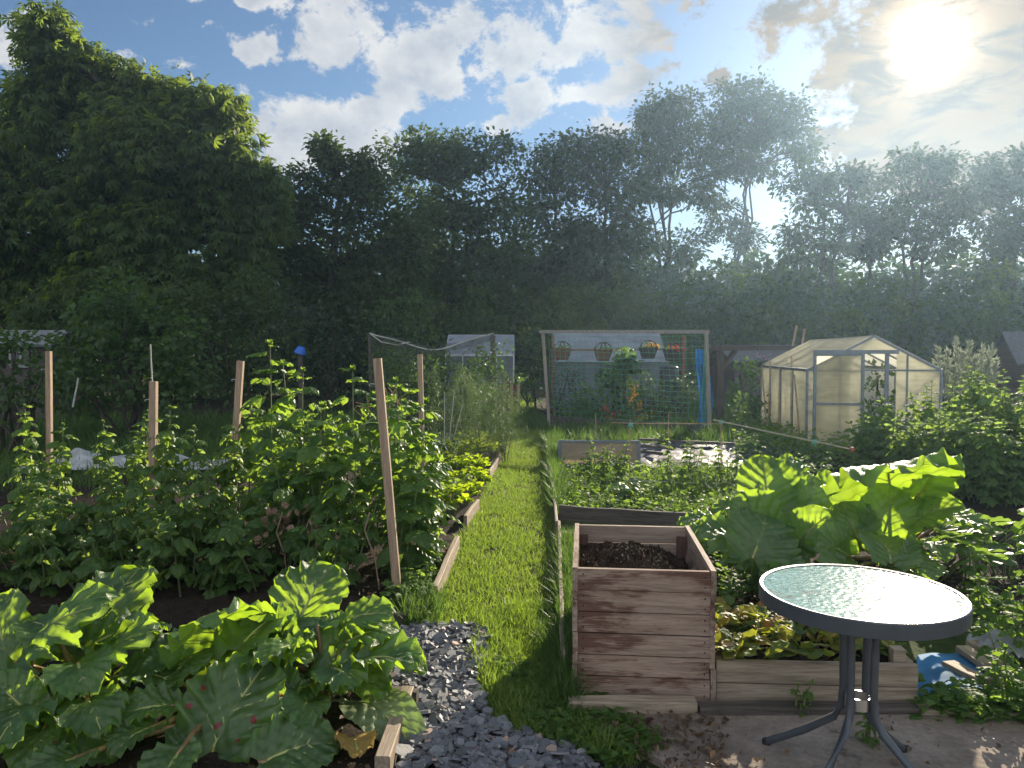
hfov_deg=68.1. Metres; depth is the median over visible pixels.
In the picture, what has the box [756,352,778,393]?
pink flowers
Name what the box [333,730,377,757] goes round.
dying leaf
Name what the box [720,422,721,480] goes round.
bamboo cane
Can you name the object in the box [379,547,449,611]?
weeds
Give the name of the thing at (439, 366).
fruit bush
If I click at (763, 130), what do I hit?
willow tree
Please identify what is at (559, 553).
edging board
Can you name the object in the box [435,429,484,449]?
leek plant
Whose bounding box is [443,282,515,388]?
conifer bush
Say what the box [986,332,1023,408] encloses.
brick shed
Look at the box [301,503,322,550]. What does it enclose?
dead cane
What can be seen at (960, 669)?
loose plank
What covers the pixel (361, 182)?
cherry tree
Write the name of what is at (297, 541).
raspberry cane
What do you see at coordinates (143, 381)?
laurel bush
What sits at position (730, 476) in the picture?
weed plant
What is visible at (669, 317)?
yew bush
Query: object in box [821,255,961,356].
laurel bush
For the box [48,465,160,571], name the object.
fruit cane
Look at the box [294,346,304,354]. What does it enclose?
blue bucket
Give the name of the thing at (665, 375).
water butt
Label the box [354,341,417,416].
fruit bush
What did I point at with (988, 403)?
leafy plant
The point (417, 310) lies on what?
elder bush
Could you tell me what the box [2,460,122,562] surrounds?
fruit cane
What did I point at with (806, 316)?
laurel bush
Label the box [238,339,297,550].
raspberry cane
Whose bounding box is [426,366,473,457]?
asparagus fern
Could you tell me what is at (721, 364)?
pergola
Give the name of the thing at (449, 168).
ash tree
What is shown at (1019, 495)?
leafy plant
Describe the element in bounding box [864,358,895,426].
tomato plants
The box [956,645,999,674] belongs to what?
loose plank
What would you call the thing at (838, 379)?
door
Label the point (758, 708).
edging board
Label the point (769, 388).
bamboo cane
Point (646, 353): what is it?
hanging basket
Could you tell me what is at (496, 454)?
asparagus fern
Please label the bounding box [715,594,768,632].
strawberry plant
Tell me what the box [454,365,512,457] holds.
asparagus fern
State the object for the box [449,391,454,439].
bamboo cane
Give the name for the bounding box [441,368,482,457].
asparagus fern
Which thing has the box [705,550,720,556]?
edging board
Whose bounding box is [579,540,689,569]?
compost
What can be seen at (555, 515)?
edging board
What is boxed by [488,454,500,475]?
edging board
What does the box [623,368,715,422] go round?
garden bush
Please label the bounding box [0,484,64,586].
fruit cane
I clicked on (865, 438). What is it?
leafy plant
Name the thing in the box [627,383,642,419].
lily flowers
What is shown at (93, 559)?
fruit cane
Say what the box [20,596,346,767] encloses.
rhubarb plant
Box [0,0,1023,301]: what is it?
sky
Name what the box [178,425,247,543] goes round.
fruit cane
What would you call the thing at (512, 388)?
compost bay
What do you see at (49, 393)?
wooden stake
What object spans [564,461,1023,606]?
soil
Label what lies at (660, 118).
willow tree
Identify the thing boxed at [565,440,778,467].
plastic sheet
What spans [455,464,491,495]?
celery plant
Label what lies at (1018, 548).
squash plant
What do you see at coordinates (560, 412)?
garden bush
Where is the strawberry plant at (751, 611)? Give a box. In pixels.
[734,600,816,640]
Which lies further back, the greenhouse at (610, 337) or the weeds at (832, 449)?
the greenhouse at (610, 337)
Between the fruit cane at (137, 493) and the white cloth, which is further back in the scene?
the fruit cane at (137, 493)
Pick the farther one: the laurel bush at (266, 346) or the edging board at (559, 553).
the laurel bush at (266, 346)
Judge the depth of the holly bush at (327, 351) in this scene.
19.86 m
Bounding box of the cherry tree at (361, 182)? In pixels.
[262,128,442,398]
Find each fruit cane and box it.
[0,477,49,553]
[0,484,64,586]
[0,502,89,597]
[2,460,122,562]
[7,404,78,519]
[29,500,178,589]
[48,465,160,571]
[85,420,148,542]
[96,503,174,592]
[123,410,160,536]
[138,458,237,578]
[145,405,188,541]
[146,508,254,598]
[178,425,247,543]
[191,470,270,557]
[220,492,338,592]
[315,497,384,592]
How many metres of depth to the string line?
7.68 m
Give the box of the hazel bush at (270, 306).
[169,247,314,415]
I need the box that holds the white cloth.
[966,628,1023,657]
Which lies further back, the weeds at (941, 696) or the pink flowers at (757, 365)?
the pink flowers at (757, 365)
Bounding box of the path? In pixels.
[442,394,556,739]
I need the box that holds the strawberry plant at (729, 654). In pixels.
[715,615,764,658]
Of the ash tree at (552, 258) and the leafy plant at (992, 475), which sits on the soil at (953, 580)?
the leafy plant at (992, 475)
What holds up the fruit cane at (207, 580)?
on the soil at (169, 605)
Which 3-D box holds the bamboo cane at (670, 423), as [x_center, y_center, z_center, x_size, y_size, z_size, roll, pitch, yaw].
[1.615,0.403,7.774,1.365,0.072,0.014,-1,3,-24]
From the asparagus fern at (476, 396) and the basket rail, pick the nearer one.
the asparagus fern at (476, 396)
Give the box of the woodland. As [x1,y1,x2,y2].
[93,223,1023,377]
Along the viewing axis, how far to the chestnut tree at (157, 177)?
20.57 m
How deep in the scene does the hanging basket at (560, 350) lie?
16.64 m
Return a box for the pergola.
[711,346,796,424]
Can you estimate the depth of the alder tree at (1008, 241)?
43.33 m
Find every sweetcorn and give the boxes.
[346,395,406,477]
[351,388,427,491]
[388,387,447,492]
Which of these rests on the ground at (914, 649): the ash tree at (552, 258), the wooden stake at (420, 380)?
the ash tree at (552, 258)
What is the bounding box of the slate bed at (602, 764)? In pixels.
[395,633,636,767]
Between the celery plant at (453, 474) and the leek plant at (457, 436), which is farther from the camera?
the leek plant at (457, 436)
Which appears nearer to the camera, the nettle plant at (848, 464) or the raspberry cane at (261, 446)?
the raspberry cane at (261, 446)
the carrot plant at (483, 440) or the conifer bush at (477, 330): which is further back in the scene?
the conifer bush at (477, 330)
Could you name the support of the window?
in the garden shed at (23, 368)
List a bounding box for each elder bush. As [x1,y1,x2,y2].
[25,266,222,439]
[359,287,457,400]
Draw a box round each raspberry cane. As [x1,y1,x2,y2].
[213,405,279,521]
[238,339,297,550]
[242,429,326,568]
[245,449,366,566]
[271,359,346,517]
[273,399,384,563]
[284,365,408,551]
[355,376,447,544]
[367,465,443,577]
[368,410,420,527]
[378,384,463,566]
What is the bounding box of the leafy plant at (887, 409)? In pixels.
[856,396,916,461]
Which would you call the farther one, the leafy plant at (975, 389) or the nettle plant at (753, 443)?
the nettle plant at (753, 443)
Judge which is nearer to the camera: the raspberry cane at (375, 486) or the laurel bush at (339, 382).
the raspberry cane at (375, 486)
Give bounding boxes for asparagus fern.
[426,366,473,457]
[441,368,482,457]
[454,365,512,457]
[473,375,520,459]
[474,381,531,462]
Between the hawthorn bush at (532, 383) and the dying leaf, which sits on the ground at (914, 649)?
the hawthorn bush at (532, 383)
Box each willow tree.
[615,80,736,295]
[692,65,834,283]
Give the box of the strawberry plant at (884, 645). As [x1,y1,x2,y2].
[801,626,906,656]
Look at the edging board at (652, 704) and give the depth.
3.10 m
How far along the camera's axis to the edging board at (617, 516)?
6.67 m
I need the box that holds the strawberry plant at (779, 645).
[715,614,809,659]
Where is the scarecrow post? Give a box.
[298,354,303,410]
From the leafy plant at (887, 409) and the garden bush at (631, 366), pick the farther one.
the garden bush at (631, 366)
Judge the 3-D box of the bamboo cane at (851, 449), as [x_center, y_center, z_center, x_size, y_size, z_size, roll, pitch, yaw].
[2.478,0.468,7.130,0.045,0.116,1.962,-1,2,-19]
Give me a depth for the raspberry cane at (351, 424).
5.65 m
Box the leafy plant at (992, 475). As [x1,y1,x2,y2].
[956,411,1023,507]
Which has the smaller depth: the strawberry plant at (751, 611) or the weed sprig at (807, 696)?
the weed sprig at (807, 696)
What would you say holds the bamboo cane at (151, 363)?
on the soil at (169, 605)
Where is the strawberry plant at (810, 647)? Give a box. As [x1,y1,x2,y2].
[766,616,871,660]
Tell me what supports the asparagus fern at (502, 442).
on the path
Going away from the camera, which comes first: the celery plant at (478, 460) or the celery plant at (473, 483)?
the celery plant at (473, 483)
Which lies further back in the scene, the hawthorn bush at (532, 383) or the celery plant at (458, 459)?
the hawthorn bush at (532, 383)
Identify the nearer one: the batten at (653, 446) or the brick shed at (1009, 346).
the batten at (653, 446)
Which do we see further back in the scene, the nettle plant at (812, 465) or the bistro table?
the nettle plant at (812, 465)
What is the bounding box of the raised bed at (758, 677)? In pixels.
[715,610,917,700]
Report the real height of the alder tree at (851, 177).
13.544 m
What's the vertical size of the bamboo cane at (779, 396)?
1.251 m
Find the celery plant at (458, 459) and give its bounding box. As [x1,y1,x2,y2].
[439,454,469,471]
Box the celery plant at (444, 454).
[426,450,456,467]
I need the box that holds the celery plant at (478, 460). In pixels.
[454,452,490,478]
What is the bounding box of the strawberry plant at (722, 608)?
[715,603,763,638]
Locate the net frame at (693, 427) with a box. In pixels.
[539,330,711,433]
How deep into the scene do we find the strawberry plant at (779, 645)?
3.34 m
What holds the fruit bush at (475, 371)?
on the ground at (914, 649)
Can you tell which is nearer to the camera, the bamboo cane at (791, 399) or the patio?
the patio
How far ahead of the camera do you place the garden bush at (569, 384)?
16.30 m
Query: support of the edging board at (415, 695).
on the soil at (132, 757)
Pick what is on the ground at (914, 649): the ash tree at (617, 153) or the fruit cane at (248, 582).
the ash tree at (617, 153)
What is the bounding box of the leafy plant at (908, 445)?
[883,411,950,462]
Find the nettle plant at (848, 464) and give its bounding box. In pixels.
[833,461,858,472]
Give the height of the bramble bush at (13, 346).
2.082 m
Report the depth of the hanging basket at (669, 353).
16.64 m
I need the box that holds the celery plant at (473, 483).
[445,472,484,507]
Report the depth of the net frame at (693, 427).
14.40 m
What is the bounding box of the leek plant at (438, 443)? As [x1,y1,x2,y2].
[430,432,477,451]
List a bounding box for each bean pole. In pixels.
[792,326,797,345]
[801,329,805,343]
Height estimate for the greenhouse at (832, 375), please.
1.781 m
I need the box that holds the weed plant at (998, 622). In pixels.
[964,573,1023,662]
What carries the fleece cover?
on the soil at (169, 605)
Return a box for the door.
[812,353,864,447]
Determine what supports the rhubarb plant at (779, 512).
on the soil at (953, 580)
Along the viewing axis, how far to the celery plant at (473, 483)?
7.29 m
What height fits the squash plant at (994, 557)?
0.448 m
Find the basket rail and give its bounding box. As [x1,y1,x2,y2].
[550,335,688,420]
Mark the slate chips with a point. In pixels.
(446, 684)
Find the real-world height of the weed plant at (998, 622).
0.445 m
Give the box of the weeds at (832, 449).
[731,413,884,468]
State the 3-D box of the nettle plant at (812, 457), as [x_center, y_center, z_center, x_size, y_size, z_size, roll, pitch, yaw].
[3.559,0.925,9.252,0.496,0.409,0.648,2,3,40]
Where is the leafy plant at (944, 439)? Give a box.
[914,406,988,501]
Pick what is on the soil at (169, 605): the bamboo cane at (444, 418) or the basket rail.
the bamboo cane at (444, 418)
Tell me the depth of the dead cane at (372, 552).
4.74 m
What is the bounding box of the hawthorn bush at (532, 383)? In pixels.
[505,327,550,407]
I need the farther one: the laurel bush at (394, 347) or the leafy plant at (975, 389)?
the laurel bush at (394, 347)
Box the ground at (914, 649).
[0,375,1023,767]
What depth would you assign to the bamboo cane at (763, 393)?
14.36 m
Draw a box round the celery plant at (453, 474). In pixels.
[437,466,462,483]
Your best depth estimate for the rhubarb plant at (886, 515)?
4.49 m
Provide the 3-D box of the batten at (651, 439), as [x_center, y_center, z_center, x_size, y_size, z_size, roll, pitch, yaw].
[2.314,0.892,12.071,0.598,0.038,0.076,1,3,26]
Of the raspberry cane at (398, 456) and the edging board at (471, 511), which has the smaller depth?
the raspberry cane at (398, 456)
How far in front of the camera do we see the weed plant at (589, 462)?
9.05 m
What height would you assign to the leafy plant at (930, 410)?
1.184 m
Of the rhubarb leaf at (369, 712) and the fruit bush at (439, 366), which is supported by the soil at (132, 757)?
the rhubarb leaf at (369, 712)
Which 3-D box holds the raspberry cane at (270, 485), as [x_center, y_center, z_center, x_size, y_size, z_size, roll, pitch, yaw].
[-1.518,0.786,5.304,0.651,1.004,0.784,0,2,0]
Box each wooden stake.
[41,351,53,497]
[144,381,157,507]
[228,361,244,509]
[369,358,400,596]
[414,354,424,488]
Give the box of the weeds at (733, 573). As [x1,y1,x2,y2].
[709,551,759,604]
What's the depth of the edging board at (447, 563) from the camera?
5.02 m
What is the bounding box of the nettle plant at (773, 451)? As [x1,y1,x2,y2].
[751,441,810,458]
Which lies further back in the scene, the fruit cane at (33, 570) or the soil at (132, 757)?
the fruit cane at (33, 570)
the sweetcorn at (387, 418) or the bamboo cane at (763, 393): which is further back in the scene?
the bamboo cane at (763, 393)
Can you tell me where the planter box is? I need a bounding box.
[572,523,716,700]
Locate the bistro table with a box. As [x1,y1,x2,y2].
[759,564,972,767]
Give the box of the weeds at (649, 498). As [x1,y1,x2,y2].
[555,460,742,511]
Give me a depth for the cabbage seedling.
7.53 m
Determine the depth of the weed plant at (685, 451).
8.48 m
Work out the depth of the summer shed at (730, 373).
22.18 m
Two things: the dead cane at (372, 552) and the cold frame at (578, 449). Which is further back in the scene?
the cold frame at (578, 449)
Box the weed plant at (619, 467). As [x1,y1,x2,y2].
[611,441,634,481]
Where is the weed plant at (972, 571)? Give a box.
[955,544,1023,625]
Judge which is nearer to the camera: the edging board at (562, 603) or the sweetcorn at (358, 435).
the edging board at (562, 603)
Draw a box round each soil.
[0,439,500,630]
[0,660,379,767]
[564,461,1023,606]
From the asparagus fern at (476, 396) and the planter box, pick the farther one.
the asparagus fern at (476, 396)
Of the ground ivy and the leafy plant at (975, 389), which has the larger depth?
the leafy plant at (975, 389)
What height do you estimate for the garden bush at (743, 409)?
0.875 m
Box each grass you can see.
[0,394,1017,721]
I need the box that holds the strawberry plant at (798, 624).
[765,612,819,641]
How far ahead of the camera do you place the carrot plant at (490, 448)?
9.97 m
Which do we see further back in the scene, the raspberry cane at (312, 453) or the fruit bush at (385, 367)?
the fruit bush at (385, 367)
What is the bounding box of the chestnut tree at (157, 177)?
[0,0,302,405]
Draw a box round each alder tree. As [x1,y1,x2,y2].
[766,154,892,332]
[837,189,907,334]
[857,140,985,349]
[952,142,1023,372]
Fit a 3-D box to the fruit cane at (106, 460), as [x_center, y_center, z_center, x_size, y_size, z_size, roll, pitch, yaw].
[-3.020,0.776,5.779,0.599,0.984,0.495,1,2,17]
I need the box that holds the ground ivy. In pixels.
[487,653,675,767]
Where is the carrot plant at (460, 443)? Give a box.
[439,436,484,457]
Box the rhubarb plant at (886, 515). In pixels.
[813,447,998,580]
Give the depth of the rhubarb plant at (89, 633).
3.00 m
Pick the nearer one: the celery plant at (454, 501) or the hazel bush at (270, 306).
the celery plant at (454, 501)
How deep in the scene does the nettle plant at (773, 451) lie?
9.59 m
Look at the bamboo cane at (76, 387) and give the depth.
10.51 m
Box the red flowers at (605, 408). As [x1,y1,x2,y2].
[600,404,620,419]
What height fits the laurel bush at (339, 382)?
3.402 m
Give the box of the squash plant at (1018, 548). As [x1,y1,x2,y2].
[951,508,1023,580]
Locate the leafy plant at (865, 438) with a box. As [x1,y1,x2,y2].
[841,411,914,466]
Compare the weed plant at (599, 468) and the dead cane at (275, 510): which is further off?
the weed plant at (599, 468)
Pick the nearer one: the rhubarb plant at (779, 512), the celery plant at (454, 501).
the rhubarb plant at (779, 512)
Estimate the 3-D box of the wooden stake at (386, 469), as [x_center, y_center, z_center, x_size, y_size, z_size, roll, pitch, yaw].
[-0.752,0.607,4.524,0.194,1.523,0.038,0,2,0]
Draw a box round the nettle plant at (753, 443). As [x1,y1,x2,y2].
[733,432,774,456]
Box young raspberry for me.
[194,529,257,595]
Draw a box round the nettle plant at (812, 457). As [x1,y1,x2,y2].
[778,441,825,473]
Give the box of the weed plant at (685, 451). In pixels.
[660,430,707,485]
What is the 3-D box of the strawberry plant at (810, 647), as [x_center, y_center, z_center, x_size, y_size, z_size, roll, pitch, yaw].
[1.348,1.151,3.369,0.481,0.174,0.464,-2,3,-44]
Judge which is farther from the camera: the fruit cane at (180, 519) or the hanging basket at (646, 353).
the hanging basket at (646, 353)
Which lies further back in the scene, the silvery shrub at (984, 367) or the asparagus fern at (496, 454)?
the silvery shrub at (984, 367)
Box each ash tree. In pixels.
[368,122,547,386]
[499,127,608,385]
[552,118,661,382]
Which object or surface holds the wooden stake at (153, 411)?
on the soil at (169, 605)
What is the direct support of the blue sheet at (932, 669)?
on the ground at (914, 649)
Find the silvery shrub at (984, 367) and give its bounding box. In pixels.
[931,335,1001,411]
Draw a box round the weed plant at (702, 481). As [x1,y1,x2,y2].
[694,469,725,499]
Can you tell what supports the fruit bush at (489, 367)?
on the ground at (914, 649)
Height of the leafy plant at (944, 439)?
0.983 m
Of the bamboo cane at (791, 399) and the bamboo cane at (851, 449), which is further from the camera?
the bamboo cane at (791, 399)
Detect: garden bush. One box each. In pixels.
[538,353,594,417]
[545,399,585,417]
[569,359,667,419]
[595,346,644,419]
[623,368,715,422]
[717,390,771,430]
[724,356,765,413]
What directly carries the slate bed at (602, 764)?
on the ground at (914, 649)
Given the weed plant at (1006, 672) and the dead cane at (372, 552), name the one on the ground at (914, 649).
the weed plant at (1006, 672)
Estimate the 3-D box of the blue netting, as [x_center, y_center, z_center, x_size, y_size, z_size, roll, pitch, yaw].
[3.625,0.074,14.230,0.354,1.456,0.240,0,2,0]
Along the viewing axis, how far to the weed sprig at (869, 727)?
2.85 m
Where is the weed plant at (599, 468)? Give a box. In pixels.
[586,435,615,479]
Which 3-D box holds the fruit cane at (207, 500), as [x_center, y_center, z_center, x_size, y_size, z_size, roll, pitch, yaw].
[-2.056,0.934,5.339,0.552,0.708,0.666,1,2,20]
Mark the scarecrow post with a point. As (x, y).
(300, 365)
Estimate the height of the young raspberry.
0.417 m
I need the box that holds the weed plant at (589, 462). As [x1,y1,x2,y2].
[578,448,597,475]
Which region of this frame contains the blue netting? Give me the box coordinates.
[695,349,712,424]
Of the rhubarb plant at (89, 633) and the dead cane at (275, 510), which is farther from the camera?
the dead cane at (275, 510)
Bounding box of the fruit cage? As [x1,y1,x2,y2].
[368,332,494,423]
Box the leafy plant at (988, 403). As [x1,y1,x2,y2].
[977,375,1023,471]
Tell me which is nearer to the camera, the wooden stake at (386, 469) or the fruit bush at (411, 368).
the wooden stake at (386, 469)
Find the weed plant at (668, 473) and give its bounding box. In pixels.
[655,455,691,494]
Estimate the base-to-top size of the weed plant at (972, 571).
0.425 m
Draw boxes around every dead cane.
[260,502,299,567]
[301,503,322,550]
[364,512,379,589]
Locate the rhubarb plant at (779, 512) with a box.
[676,453,862,576]
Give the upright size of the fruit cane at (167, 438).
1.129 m
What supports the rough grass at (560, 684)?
on the ground at (914, 649)
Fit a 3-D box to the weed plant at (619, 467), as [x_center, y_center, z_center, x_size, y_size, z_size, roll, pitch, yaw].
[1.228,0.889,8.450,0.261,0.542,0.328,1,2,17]
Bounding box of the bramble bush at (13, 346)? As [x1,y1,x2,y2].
[0,328,82,456]
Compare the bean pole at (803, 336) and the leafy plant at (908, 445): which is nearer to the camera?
the leafy plant at (908, 445)
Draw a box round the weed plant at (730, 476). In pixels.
[712,448,743,490]
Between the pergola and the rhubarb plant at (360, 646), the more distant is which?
the pergola
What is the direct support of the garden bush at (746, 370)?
on the ground at (914, 649)
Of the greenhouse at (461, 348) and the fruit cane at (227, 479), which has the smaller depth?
the fruit cane at (227, 479)
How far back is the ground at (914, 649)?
20.23 m
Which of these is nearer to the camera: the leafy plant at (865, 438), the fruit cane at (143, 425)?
the fruit cane at (143, 425)
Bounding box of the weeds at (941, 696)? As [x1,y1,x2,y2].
[906,673,1023,724]
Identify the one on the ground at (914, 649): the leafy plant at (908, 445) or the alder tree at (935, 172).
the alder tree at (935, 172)
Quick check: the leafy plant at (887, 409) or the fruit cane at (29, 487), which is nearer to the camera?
the fruit cane at (29, 487)
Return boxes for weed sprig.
[788,679,814,717]
[854,712,882,749]
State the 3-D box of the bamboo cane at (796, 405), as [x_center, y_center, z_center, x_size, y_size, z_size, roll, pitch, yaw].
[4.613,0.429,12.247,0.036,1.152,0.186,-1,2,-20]
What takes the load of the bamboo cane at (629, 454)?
on the soil at (953, 580)
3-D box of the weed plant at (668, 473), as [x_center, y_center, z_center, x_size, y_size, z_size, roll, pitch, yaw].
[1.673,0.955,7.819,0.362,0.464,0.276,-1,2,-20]
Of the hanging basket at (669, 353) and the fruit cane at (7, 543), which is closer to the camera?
the fruit cane at (7, 543)
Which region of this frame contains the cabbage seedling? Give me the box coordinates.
[609,477,643,499]
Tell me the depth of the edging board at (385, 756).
2.75 m
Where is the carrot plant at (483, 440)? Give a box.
[470,431,512,457]
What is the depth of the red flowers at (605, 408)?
15.34 m
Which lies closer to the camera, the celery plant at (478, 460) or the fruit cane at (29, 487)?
the fruit cane at (29, 487)
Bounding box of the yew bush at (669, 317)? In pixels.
[527,276,709,402]
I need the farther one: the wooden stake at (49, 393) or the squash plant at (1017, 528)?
the wooden stake at (49, 393)
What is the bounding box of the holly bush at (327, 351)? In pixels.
[253,279,397,409]
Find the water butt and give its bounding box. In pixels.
[658,366,678,418]
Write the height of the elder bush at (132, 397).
3.086 m
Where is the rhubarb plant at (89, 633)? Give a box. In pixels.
[0,564,211,767]
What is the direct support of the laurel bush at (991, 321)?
on the ground at (914, 649)
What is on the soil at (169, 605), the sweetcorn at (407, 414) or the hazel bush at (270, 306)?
the sweetcorn at (407, 414)
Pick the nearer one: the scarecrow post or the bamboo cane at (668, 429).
the bamboo cane at (668, 429)
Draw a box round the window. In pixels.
[9,349,32,367]
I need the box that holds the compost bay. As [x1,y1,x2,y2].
[498,374,519,413]
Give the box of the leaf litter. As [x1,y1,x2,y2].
[2,547,1014,767]
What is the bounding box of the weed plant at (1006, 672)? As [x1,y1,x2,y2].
[971,615,1023,712]
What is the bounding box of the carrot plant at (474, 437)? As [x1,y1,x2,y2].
[452,428,490,451]
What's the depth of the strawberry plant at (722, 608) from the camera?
3.50 m
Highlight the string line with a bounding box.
[627,480,735,483]
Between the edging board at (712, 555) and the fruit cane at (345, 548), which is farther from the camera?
the edging board at (712, 555)
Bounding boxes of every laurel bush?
[83,338,199,396]
[145,324,271,399]
[203,314,320,395]
[271,307,388,395]
[337,305,444,391]
[655,258,772,367]
[734,270,866,344]
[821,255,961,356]
[917,257,1023,377]
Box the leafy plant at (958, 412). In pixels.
[934,377,1013,447]
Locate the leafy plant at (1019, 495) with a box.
[975,419,1023,506]
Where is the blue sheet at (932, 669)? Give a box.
[917,653,982,694]
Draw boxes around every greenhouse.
[445,335,513,411]
[760,335,942,449]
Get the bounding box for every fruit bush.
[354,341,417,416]
[372,344,446,441]
[410,333,483,433]
[431,356,503,435]
[460,339,526,430]
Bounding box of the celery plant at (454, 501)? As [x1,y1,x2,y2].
[428,480,474,516]
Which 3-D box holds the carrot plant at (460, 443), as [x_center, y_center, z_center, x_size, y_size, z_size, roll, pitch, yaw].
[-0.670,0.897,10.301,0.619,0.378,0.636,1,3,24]
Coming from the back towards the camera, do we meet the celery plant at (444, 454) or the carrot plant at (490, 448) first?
the carrot plant at (490, 448)
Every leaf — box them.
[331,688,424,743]
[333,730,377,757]
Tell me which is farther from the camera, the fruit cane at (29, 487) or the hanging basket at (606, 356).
the hanging basket at (606, 356)
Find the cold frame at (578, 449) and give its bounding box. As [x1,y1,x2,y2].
[558,440,640,466]
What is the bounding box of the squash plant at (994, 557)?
[929,518,1017,582]
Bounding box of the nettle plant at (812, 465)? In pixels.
[791,451,860,475]
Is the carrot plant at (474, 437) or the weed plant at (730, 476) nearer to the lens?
the weed plant at (730, 476)
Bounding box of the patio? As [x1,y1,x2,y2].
[588,712,1023,767]
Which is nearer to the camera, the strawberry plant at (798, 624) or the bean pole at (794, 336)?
the strawberry plant at (798, 624)
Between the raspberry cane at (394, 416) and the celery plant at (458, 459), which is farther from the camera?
the celery plant at (458, 459)
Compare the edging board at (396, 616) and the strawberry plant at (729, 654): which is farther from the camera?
the edging board at (396, 616)
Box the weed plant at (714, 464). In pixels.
[682,438,723,486]
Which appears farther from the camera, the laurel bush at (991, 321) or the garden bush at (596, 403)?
the laurel bush at (991, 321)
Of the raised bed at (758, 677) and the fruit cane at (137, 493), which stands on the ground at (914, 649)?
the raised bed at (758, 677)
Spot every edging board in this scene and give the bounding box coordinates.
[351,685,418,702]
[374,686,413,767]
[390,612,407,624]
[432,536,459,594]
[464,499,479,526]
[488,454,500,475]
[552,489,557,531]
[557,520,561,579]
[558,580,565,663]
[559,504,685,525]
[568,695,697,713]
[697,700,919,715]
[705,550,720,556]
[915,703,1019,717]
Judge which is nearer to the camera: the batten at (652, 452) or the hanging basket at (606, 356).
the batten at (652, 452)
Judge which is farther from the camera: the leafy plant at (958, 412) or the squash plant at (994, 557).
the leafy plant at (958, 412)
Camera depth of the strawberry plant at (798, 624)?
3.51 m
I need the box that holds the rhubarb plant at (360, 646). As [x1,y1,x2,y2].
[226,560,427,729]
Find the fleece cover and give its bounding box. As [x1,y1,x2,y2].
[18,448,229,470]
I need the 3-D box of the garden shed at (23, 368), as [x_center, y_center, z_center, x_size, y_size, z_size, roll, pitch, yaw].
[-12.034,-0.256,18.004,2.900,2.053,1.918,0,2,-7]
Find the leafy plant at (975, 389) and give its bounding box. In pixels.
[957,365,1023,438]
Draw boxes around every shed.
[0,330,83,418]
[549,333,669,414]
[709,345,798,403]
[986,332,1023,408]
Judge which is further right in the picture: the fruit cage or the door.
the door
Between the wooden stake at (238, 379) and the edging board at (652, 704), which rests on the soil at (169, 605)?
the wooden stake at (238, 379)
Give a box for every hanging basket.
[552,341,571,359]
[589,342,614,360]
[639,340,662,358]
[662,342,683,360]
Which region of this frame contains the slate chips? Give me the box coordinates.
[389,619,601,767]
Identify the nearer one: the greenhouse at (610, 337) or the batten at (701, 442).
the batten at (701, 442)
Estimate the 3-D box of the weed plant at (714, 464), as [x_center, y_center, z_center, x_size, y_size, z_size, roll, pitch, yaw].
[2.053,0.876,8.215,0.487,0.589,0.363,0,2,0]
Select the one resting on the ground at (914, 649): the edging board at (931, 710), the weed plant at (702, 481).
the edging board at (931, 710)
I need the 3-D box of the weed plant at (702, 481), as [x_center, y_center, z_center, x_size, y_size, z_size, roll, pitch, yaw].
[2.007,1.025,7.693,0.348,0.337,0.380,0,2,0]
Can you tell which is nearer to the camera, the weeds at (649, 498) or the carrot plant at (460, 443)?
the weeds at (649, 498)
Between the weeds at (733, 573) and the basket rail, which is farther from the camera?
the basket rail
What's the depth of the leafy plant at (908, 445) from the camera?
8.19 m
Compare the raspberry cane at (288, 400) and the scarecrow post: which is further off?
the scarecrow post
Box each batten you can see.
[638,438,675,441]
[641,444,669,448]
[641,450,666,455]
[676,440,735,444]
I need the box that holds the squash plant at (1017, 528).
[921,509,1023,565]
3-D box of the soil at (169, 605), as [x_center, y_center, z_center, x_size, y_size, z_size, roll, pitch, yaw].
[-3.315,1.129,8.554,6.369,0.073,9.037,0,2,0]
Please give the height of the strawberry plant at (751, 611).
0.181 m
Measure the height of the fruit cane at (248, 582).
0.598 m
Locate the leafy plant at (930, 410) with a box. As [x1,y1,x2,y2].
[902,380,972,441]
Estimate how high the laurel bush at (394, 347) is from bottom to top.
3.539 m
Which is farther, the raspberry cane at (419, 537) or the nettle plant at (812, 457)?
the nettle plant at (812, 457)
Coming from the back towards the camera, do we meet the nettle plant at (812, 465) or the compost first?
the nettle plant at (812, 465)
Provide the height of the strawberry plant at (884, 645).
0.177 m
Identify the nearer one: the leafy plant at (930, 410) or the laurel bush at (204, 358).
the leafy plant at (930, 410)
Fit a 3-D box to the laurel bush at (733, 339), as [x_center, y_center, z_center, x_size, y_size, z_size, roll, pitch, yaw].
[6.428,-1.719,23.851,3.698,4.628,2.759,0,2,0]
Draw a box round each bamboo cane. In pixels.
[72,378,78,406]
[150,344,152,380]
[444,392,444,445]
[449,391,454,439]
[612,422,722,423]
[628,419,630,494]
[668,412,668,449]
[713,419,854,451]
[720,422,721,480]
[761,366,766,424]
[768,361,770,426]
[778,367,779,422]
[790,356,791,434]
[794,375,799,440]
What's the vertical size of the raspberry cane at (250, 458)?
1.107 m
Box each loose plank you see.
[942,660,993,685]
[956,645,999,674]
[966,640,1013,664]
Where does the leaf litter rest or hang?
on the soil at (132, 757)
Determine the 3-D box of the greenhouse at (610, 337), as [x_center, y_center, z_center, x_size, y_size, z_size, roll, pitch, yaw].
[2.385,-0.303,19.304,2.749,2.041,2.549,0,2,0]
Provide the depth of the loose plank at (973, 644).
3.67 m
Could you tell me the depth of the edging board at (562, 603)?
3.90 m
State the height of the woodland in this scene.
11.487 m
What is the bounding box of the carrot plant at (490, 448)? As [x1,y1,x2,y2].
[453,439,507,465]
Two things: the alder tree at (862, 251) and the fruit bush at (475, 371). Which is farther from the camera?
the alder tree at (862, 251)

